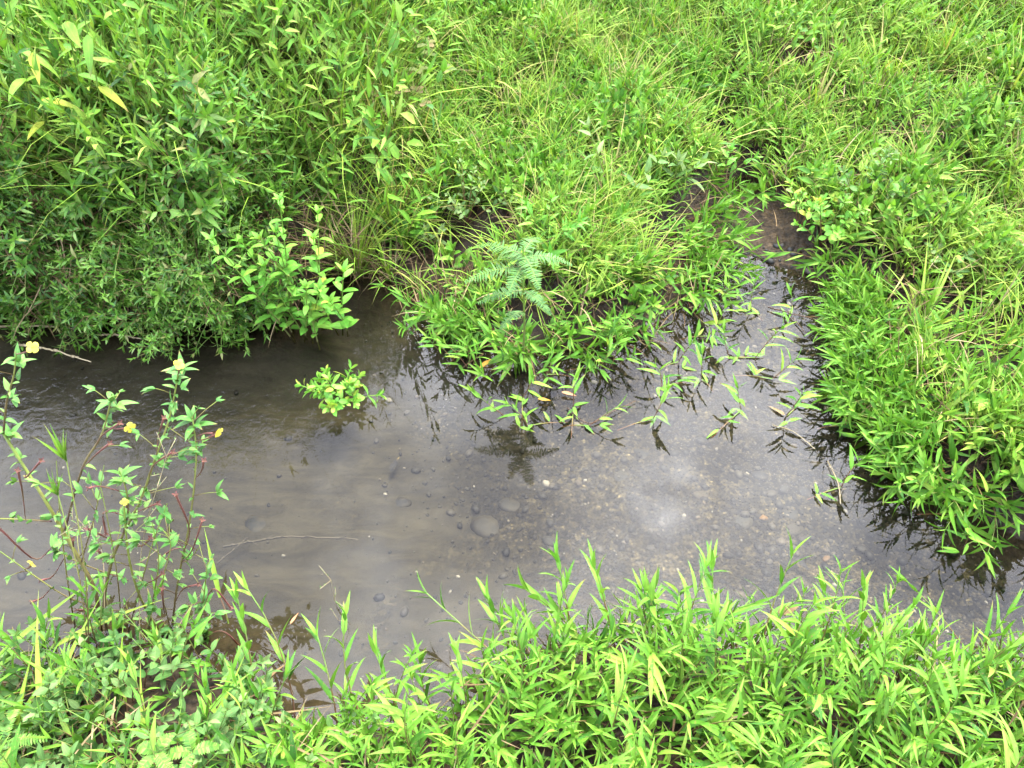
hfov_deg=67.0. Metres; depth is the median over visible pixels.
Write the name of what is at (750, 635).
marsh shoot
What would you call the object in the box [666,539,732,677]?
marsh shoot
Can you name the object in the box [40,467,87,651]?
sedge plant
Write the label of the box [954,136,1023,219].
grass tuft
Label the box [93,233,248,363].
leafy shrub
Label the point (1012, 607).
marsh shoot
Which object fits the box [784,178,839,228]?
leafy herb
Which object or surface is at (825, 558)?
river stone
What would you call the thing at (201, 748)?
plant leaves
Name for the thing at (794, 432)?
dead stem
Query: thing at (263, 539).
sunken branch
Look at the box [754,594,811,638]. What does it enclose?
marsh shoot
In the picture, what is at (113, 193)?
leafy herb
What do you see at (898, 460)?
water sprig
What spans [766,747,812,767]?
marsh shoot
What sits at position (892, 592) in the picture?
marsh shoot
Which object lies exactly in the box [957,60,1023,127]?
grass tuft
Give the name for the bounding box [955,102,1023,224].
grass tuft
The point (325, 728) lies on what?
marsh shoot
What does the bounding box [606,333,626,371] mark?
water sprig
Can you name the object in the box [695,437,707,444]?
river stone
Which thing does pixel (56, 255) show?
leafy shrub
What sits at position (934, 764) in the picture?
marsh shoot
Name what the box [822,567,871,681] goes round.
marsh shoot
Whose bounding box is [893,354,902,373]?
water sprig
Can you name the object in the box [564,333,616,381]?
water sprig
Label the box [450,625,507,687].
marsh shoot
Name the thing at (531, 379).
water sprig
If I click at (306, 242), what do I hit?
straw
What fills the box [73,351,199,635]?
primrose plant
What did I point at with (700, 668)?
marsh shoot
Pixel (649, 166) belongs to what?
leafy herb
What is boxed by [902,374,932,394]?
water sprig
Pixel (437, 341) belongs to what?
water sprig
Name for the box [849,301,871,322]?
water sprig
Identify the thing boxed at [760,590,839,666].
marsh shoot
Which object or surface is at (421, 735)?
marsh shoot
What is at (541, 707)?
marsh shoot
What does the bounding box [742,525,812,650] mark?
marsh shoot
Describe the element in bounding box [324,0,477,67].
grass tuft
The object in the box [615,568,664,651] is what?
marsh shoot
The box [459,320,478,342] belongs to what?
water sprig
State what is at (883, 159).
leafy herb
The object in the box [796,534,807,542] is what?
river stone
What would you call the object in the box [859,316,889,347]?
water sprig
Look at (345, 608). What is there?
marsh shoot
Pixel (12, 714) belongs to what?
feathery weed
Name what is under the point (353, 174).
grass tuft
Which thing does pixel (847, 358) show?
creeping grass
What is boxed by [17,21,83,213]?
broadleaf plant
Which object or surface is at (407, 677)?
marsh shoot
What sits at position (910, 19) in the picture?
grass
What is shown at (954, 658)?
marsh shoot
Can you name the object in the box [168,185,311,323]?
leafy shrub
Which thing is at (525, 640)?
marsh shoot
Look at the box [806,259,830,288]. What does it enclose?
water sprig
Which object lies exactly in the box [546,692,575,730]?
marsh shoot
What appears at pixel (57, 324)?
undergrowth
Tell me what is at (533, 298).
fern plant
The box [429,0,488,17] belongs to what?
leafy herb
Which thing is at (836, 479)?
dead stem
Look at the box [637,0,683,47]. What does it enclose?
grass tuft
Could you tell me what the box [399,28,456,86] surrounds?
trefoil vine
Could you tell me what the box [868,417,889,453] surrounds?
water sprig
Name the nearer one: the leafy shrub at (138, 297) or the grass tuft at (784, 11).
the leafy shrub at (138, 297)
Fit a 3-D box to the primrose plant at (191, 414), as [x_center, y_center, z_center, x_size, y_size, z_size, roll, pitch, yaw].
[-0.654,0.393,1.680,0.172,0.779,0.386,20,51,17]
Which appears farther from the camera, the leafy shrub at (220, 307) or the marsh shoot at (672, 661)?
the leafy shrub at (220, 307)
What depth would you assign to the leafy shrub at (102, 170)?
2.07 m
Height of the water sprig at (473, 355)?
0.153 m
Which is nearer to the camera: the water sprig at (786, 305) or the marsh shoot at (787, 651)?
the marsh shoot at (787, 651)
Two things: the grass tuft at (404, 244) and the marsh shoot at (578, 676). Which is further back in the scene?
the grass tuft at (404, 244)
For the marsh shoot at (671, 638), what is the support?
on the ground at (338, 476)
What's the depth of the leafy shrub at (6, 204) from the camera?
2.20 m
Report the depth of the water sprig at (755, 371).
2.16 m
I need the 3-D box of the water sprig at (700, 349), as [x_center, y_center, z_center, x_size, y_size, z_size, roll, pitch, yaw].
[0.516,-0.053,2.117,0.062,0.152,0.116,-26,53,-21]
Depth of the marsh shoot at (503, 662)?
1.41 m
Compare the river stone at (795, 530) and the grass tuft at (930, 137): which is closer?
the river stone at (795, 530)
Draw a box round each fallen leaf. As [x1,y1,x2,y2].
[389,457,398,471]
[480,359,489,367]
[562,391,575,395]
[769,406,784,414]
[778,606,798,614]
[795,557,810,571]
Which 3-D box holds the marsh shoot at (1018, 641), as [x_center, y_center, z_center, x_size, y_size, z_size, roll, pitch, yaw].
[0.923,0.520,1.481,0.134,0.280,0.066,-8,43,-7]
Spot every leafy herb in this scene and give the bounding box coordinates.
[90,176,158,209]
[134,7,250,89]
[158,89,225,170]
[415,222,447,255]
[427,141,517,223]
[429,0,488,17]
[514,190,590,269]
[578,116,673,195]
[642,148,715,198]
[703,139,762,182]
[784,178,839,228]
[791,179,869,246]
[828,144,910,202]
[924,242,976,283]
[980,56,1023,98]
[1003,240,1023,267]
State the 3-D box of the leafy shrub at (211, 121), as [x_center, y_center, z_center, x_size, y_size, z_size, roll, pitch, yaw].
[-0.965,-0.649,2.025,0.738,0.503,0.467,22,52,18]
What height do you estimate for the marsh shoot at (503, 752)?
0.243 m
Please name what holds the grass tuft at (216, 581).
on the ground at (338, 476)
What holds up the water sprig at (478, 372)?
on the water
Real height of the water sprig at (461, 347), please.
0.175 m
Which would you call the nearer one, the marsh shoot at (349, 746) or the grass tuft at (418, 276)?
the marsh shoot at (349, 746)
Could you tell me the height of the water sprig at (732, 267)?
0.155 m
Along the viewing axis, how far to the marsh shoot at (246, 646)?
1.52 m
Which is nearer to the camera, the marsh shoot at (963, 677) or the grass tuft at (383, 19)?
the marsh shoot at (963, 677)
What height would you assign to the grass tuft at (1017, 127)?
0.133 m
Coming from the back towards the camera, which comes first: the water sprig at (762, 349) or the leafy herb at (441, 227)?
the leafy herb at (441, 227)
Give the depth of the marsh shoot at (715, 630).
1.40 m
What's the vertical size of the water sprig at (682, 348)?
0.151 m
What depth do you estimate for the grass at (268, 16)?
2.19 m
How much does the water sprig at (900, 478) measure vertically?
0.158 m
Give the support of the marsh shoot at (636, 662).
on the ground at (338, 476)
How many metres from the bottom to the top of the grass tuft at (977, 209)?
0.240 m
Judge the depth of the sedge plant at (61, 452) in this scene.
1.41 m
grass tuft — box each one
[0,578,244,767]
[204,529,228,623]
[269,145,423,286]
[278,155,378,241]
[281,100,417,203]
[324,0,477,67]
[325,157,431,261]
[326,0,459,35]
[336,213,439,300]
[341,190,454,267]
[379,248,461,316]
[393,131,463,186]
[403,210,481,267]
[406,151,472,244]
[435,47,518,95]
[437,129,563,228]
[490,85,586,156]
[548,87,651,155]
[567,7,650,71]
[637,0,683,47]
[697,13,824,111]
[770,56,870,129]
[773,0,805,36]
[830,165,945,275]
[856,13,953,84]
[857,100,983,180]
[870,240,1011,356]
[874,113,992,188]
[903,27,939,79]
[912,0,1022,69]
[940,173,1017,255]
[943,727,1023,767]
[944,13,1023,113]
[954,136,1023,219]
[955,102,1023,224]
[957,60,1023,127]
[963,72,1023,138]
[975,1,1023,65]
[999,115,1023,136]
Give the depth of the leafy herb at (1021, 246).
2.22 m
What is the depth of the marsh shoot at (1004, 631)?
1.47 m
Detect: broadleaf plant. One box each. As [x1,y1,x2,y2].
[0,0,70,211]
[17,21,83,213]
[51,0,111,171]
[70,0,127,178]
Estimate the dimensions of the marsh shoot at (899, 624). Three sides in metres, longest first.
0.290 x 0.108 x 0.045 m
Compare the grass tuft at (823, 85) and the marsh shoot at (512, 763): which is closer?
the marsh shoot at (512, 763)
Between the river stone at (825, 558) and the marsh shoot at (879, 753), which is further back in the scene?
the river stone at (825, 558)
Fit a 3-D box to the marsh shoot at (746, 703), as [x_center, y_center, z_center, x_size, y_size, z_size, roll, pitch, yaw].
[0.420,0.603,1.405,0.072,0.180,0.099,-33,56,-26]
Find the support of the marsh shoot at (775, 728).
on the ground at (338, 476)
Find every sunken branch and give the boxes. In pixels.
[217,537,248,563]
[223,535,357,547]
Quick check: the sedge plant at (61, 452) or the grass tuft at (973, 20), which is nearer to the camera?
the sedge plant at (61, 452)
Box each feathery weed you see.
[0,709,46,767]
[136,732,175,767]
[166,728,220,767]
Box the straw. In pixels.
[0,18,1023,497]
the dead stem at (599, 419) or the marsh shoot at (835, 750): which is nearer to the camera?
the marsh shoot at (835, 750)
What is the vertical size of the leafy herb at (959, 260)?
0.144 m
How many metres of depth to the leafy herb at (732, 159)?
2.69 m
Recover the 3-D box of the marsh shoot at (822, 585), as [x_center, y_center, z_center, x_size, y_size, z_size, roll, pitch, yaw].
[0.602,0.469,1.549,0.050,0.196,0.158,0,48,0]
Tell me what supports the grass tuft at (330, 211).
on the ground at (338, 476)
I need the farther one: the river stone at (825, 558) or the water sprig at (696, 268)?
the water sprig at (696, 268)
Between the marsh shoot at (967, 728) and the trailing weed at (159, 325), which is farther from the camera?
the trailing weed at (159, 325)
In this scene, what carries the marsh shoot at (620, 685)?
on the ground at (338, 476)
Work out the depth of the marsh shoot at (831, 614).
1.45 m
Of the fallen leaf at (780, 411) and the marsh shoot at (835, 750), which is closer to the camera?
the marsh shoot at (835, 750)
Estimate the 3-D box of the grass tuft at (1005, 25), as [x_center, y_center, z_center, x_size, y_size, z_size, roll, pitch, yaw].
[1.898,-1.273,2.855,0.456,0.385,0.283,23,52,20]
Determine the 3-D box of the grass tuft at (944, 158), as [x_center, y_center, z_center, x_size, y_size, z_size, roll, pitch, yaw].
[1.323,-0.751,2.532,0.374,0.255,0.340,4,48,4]
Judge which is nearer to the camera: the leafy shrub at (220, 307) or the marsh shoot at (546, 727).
the marsh shoot at (546, 727)
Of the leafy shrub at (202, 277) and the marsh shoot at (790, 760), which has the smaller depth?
the marsh shoot at (790, 760)
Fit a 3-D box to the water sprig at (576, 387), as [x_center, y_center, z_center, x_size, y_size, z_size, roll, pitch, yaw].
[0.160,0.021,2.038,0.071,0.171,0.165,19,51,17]
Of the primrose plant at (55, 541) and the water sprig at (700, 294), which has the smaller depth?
the primrose plant at (55, 541)
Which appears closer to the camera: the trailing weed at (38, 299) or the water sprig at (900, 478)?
the water sprig at (900, 478)
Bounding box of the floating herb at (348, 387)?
[294,359,386,416]
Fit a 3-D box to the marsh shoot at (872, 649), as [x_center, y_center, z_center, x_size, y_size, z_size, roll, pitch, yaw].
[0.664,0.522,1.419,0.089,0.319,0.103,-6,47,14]
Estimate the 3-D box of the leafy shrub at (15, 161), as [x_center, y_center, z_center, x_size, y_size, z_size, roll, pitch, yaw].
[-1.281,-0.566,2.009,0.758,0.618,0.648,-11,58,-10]
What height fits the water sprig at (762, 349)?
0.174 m
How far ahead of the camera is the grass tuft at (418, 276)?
2.39 m
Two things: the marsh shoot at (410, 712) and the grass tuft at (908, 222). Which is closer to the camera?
the marsh shoot at (410, 712)
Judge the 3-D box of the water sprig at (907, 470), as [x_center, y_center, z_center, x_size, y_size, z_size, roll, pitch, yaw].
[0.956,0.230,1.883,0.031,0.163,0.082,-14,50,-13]
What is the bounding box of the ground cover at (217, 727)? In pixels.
[0,569,394,767]
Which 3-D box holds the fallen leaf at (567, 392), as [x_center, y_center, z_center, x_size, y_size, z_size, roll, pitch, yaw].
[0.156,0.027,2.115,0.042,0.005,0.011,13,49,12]
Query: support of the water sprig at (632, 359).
on the water
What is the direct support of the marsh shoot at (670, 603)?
on the ground at (338, 476)
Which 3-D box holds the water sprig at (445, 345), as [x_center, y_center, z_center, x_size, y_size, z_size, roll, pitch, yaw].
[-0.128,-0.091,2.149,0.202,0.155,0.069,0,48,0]
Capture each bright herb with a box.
[200,192,302,342]
[217,205,283,333]
[250,204,340,330]
[272,277,332,349]
[308,258,358,336]
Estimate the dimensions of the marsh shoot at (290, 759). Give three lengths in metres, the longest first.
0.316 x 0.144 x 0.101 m
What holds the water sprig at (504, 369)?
on the water
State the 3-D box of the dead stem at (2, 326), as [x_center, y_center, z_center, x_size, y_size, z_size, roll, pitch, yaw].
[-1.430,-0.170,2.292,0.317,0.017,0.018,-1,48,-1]
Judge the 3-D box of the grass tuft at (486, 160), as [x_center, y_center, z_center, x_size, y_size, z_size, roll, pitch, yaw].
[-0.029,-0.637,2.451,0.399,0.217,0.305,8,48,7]
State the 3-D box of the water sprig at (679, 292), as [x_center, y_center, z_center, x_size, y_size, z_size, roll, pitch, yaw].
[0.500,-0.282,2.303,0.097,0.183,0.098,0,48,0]
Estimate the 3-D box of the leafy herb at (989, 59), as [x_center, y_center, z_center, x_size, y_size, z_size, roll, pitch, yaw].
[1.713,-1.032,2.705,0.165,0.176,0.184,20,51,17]
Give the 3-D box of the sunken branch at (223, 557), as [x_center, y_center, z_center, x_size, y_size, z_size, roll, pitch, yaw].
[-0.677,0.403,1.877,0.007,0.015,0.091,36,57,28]
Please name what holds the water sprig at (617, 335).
in the water
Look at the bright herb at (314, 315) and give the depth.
2.20 m
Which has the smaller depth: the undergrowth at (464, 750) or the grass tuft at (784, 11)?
the undergrowth at (464, 750)
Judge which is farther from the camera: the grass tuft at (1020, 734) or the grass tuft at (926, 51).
the grass tuft at (926, 51)
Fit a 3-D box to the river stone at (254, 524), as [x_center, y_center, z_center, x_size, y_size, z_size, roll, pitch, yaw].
[-0.650,0.363,1.959,0.072,0.023,0.060,12,48,15]
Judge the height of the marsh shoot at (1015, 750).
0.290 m
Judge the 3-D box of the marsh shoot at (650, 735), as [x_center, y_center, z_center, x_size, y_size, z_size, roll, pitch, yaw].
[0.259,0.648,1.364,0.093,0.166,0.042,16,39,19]
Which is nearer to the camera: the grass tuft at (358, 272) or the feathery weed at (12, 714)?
the feathery weed at (12, 714)
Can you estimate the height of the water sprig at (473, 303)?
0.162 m
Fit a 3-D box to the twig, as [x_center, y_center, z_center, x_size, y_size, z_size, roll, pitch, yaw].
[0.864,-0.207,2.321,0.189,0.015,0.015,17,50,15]
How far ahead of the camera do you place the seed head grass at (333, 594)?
1.67 m
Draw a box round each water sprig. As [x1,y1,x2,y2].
[389,286,426,327]
[393,313,417,341]
[403,309,422,344]
[415,287,426,301]
[417,328,444,355]
[422,326,457,365]
[432,334,495,374]
[442,295,453,317]
[445,336,483,370]
[446,293,480,367]
[458,384,521,414]
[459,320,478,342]
[462,356,494,384]
[465,336,490,373]
[491,349,516,377]
[491,395,567,431]
[509,358,551,421]
[528,351,562,386]
[537,339,570,386]
[555,396,631,434]
[559,363,588,437]
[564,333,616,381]
[598,327,631,367]
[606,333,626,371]
[613,345,642,370]
[617,375,679,430]
[631,315,663,357]
[636,359,695,398]
[662,262,696,321]
[662,325,708,370]
[679,296,737,348]
[683,285,714,308]
[683,339,715,392]
[694,264,700,289]
[706,374,747,438]
[708,262,720,291]
[711,280,744,306]
[711,318,764,363]
[721,256,742,301]
[721,315,796,363]
[727,269,754,296]
[732,348,813,384]
[736,270,765,320]
[770,281,810,332]
[777,386,822,426]
[805,292,850,319]
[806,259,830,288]
[807,445,877,503]
[815,240,844,267]
[817,383,858,435]
[830,285,845,306]
[836,264,859,287]
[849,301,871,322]
[855,305,899,323]
[857,342,885,356]
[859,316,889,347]
[860,256,886,284]
[868,303,905,319]
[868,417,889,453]
[872,393,880,415]
[878,362,899,372]
[880,299,908,307]
[880,399,894,417]
[884,471,903,500]
[891,461,927,485]
[892,448,905,480]
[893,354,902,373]
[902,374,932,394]
[903,465,939,508]
[917,467,1010,519]
[939,511,992,554]
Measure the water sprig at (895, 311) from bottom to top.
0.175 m
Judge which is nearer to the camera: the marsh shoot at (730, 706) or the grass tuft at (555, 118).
the marsh shoot at (730, 706)
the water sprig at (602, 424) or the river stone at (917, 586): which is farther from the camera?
the water sprig at (602, 424)
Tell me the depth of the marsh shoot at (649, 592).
1.48 m
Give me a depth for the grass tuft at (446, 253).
2.44 m
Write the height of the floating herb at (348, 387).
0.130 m
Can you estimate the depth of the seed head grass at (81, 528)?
1.58 m
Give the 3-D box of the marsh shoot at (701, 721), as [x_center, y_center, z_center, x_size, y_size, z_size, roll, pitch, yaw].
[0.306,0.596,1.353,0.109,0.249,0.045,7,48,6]
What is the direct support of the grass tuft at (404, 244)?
on the ground at (338, 476)
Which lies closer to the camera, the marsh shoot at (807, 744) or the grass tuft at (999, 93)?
the marsh shoot at (807, 744)
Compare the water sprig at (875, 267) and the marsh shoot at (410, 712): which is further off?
the water sprig at (875, 267)
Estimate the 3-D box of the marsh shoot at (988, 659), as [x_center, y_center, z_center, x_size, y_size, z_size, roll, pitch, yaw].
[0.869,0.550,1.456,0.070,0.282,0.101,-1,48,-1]
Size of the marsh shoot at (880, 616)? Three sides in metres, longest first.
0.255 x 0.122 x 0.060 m
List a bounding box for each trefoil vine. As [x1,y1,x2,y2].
[367,86,431,121]
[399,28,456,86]
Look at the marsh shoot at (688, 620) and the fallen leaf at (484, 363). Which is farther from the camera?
the fallen leaf at (484, 363)
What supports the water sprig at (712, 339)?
on the water
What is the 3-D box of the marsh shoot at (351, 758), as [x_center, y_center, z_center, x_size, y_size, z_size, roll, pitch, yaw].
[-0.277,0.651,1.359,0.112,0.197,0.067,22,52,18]
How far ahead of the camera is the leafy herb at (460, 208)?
2.42 m
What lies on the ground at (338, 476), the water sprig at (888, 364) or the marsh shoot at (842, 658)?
the marsh shoot at (842, 658)
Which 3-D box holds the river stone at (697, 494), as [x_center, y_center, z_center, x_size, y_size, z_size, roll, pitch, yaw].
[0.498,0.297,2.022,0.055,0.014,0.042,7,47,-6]
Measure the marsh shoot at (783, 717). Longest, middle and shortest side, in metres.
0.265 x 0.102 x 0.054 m
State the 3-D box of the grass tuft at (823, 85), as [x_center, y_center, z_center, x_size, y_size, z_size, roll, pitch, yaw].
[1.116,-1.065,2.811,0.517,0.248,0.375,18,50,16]
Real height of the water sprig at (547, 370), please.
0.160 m
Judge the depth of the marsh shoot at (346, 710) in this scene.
1.41 m
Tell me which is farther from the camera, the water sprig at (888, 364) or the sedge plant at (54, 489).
the water sprig at (888, 364)
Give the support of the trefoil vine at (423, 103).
on the ground at (338, 476)
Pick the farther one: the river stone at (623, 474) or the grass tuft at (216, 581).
the river stone at (623, 474)
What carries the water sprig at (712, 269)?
in the water
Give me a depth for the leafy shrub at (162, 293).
2.13 m
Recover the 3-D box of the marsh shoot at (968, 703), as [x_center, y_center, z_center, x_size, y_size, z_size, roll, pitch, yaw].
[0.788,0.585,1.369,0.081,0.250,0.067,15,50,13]
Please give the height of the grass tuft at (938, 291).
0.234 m
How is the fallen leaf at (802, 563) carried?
on the ground at (338, 476)
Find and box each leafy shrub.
[0,7,79,164]
[0,14,166,221]
[0,69,167,306]
[0,107,123,279]
[0,122,157,313]
[0,168,48,267]
[0,170,29,235]
[0,189,141,351]
[0,232,53,356]
[0,250,33,314]
[2,172,127,315]
[3,40,79,249]
[22,8,273,245]
[49,144,267,322]
[68,184,244,361]
[69,235,152,309]
[70,41,295,244]
[78,176,278,321]
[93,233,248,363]
[94,223,160,330]
[150,251,261,346]
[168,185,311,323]
[208,135,313,272]
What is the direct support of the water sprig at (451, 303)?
in the water
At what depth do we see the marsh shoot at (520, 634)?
1.44 m
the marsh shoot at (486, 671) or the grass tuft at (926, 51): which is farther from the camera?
the grass tuft at (926, 51)
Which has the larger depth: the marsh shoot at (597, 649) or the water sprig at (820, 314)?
the water sprig at (820, 314)
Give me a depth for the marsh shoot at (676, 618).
1.51 m
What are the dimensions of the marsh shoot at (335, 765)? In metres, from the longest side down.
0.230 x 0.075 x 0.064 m
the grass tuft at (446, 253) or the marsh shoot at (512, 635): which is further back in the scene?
the grass tuft at (446, 253)
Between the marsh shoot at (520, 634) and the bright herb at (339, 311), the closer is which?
the marsh shoot at (520, 634)
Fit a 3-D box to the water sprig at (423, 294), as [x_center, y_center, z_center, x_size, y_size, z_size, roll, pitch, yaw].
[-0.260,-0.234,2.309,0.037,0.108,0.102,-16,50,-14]
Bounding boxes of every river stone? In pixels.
[245,516,265,532]
[396,497,411,507]
[470,515,498,537]
[498,498,519,511]
[542,536,555,546]
[614,470,627,480]
[634,448,650,458]
[646,545,655,551]
[692,491,707,499]
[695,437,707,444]
[735,515,752,528]
[759,515,767,520]
[766,490,776,496]
[779,483,790,493]
[784,509,797,519]
[786,522,803,535]
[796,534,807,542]
[798,486,809,496]
[822,555,829,561]
[855,544,867,552]
[907,582,921,590]
[981,607,996,619]
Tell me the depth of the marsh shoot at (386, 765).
1.19 m
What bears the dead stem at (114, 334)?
on the water
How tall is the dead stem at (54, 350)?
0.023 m
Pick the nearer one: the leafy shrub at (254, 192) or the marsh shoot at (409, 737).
the marsh shoot at (409, 737)
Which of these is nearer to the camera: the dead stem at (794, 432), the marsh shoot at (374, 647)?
the marsh shoot at (374, 647)
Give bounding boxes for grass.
[0,0,514,270]
[59,508,112,656]
[131,432,175,665]
[272,0,795,347]
[319,566,342,620]
[369,144,1023,577]
[666,0,1023,504]
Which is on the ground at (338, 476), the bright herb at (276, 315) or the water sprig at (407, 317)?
the bright herb at (276, 315)
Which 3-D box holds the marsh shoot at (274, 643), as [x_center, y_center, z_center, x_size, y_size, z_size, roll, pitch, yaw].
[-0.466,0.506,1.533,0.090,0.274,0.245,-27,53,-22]
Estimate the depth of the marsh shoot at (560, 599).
1.53 m
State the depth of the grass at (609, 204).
2.59 m
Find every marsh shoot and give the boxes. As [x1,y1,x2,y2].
[224,576,265,714]
[230,571,308,717]
[266,719,335,767]
[289,716,335,737]
[302,610,367,723]
[320,724,370,767]
[327,686,371,731]
[328,592,372,735]
[330,754,350,767]
[332,729,385,767]
[368,624,395,706]
[368,680,446,765]
[375,749,399,767]
[377,640,427,745]
[382,705,416,747]
[382,733,413,767]
[387,691,426,766]
[404,631,447,732]
[409,569,541,696]
[418,668,483,690]
[442,632,477,734]
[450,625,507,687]
[474,590,535,711]
[474,641,525,684]
[476,578,544,697]
[481,738,522,767]
[482,724,518,767]
[484,644,551,708]
[487,678,535,767]
[489,651,528,682]
[490,597,539,682]
[492,611,546,685]
[503,567,589,659]
[507,692,560,728]
[507,750,522,767]
[528,697,579,745]
[538,534,584,639]
[540,568,576,644]
[543,661,600,714]
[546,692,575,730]
[560,626,607,662]
[573,708,618,746]
[576,675,634,728]
[580,636,609,699]
[581,538,616,654]
[591,747,633,767]
[602,654,647,676]
[602,736,654,767]
[607,645,648,752]
[615,566,662,642]
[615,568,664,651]
[617,706,659,767]
[618,626,669,706]
[636,568,680,644]
[636,721,685,765]
[638,679,708,719]
[651,594,688,646]
[654,581,711,655]
[655,690,726,749]
[658,610,723,669]
[658,623,688,708]
[664,607,699,683]
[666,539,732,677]
[668,592,736,700]
[681,741,742,767]
[682,678,777,761]
[698,589,745,702]
[699,540,726,625]
[707,594,777,636]
[719,615,765,689]
[720,598,754,648]
[725,675,768,721]
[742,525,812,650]
[744,630,818,684]
[747,712,795,764]
[750,699,811,727]
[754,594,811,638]
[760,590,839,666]
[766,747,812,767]
[775,622,834,673]
[782,729,819,764]
[794,670,842,724]
[801,709,857,767]
[806,555,860,677]
[810,598,846,663]
[813,565,831,675]
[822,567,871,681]
[824,629,847,694]
[834,593,910,684]
[841,680,900,739]
[843,674,913,763]
[846,617,908,717]
[852,566,906,652]
[855,629,897,689]
[855,731,904,767]
[857,569,873,653]
[872,587,922,699]
[877,606,916,683]
[880,730,943,767]
[893,707,918,767]
[895,655,991,759]
[896,608,925,681]
[896,647,957,709]
[909,591,943,670]
[911,729,959,767]
[925,589,1023,686]
[929,690,1002,726]
[943,698,1004,741]
[944,640,974,723]
[952,645,984,698]
[957,641,1017,698]
[960,752,996,767]
[963,620,1023,704]
[966,630,1023,680]
[966,740,994,767]
[974,664,1023,716]
[977,706,1023,767]
[996,650,1023,693]
[1002,629,1023,681]
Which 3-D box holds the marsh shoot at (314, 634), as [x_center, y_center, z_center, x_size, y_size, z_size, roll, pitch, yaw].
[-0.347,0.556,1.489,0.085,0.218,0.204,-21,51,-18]
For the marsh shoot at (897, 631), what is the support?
on the ground at (338, 476)
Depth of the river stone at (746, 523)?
1.97 m
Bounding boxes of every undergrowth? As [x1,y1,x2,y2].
[0,228,298,360]
[235,565,1023,767]
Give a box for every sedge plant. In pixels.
[34,423,89,652]
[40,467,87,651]
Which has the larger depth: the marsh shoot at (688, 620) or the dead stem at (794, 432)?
the dead stem at (794, 432)
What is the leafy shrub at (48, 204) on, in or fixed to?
on the ground at (338, 476)
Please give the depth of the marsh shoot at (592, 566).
1.57 m
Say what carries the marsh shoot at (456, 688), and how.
on the ground at (338, 476)
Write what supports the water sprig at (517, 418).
on the water
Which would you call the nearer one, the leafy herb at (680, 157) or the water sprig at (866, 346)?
the water sprig at (866, 346)
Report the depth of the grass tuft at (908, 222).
2.41 m
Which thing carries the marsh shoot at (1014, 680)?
on the ground at (338, 476)
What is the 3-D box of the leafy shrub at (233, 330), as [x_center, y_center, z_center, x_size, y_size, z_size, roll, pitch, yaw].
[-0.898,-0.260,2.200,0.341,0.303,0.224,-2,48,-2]
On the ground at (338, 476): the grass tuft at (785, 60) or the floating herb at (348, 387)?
the grass tuft at (785, 60)
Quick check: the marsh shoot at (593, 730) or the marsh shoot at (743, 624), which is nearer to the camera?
the marsh shoot at (593, 730)
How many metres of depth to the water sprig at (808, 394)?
2.02 m
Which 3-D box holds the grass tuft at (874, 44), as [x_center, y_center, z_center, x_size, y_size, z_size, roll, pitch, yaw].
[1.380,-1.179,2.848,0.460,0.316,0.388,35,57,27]
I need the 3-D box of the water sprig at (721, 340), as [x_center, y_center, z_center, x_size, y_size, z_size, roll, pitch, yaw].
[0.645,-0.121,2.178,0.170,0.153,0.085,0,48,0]
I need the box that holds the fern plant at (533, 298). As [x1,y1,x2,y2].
[465,236,571,368]
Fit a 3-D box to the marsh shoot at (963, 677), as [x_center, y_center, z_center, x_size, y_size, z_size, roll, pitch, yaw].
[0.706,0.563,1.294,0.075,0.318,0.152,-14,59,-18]
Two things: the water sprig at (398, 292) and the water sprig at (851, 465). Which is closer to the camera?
the water sprig at (851, 465)
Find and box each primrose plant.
[0,341,170,639]
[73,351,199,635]
[82,503,239,646]
[137,396,228,639]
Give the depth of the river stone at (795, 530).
1.95 m
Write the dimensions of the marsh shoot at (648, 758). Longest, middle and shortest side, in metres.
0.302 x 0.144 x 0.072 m
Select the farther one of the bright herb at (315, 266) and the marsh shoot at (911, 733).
the bright herb at (315, 266)
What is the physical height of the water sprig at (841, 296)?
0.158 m
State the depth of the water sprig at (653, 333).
2.17 m
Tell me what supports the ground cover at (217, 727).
on the ground at (338, 476)
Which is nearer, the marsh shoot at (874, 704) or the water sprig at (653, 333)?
the marsh shoot at (874, 704)
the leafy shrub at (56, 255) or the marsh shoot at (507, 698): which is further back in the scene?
the leafy shrub at (56, 255)
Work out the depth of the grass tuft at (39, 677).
1.51 m
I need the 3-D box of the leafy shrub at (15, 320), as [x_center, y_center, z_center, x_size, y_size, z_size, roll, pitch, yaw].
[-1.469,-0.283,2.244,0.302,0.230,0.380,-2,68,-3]
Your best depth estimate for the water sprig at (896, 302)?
2.21 m
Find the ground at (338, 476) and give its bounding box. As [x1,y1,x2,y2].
[0,0,1023,767]
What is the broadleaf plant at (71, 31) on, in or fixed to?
on the ground at (338, 476)
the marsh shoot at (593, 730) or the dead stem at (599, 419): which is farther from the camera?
the dead stem at (599, 419)
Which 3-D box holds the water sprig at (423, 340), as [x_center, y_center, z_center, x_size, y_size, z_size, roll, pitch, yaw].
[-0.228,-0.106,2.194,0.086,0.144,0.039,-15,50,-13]
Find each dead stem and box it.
[0,325,71,328]
[18,343,91,361]
[96,333,140,338]
[567,401,635,423]
[772,424,814,448]
[827,461,840,503]
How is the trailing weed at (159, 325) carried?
on the ground at (338, 476)
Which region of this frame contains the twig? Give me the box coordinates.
[768,306,821,320]
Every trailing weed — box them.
[34,291,77,319]
[148,307,179,335]
[227,293,254,338]
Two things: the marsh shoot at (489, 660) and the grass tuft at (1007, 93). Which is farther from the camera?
the grass tuft at (1007, 93)

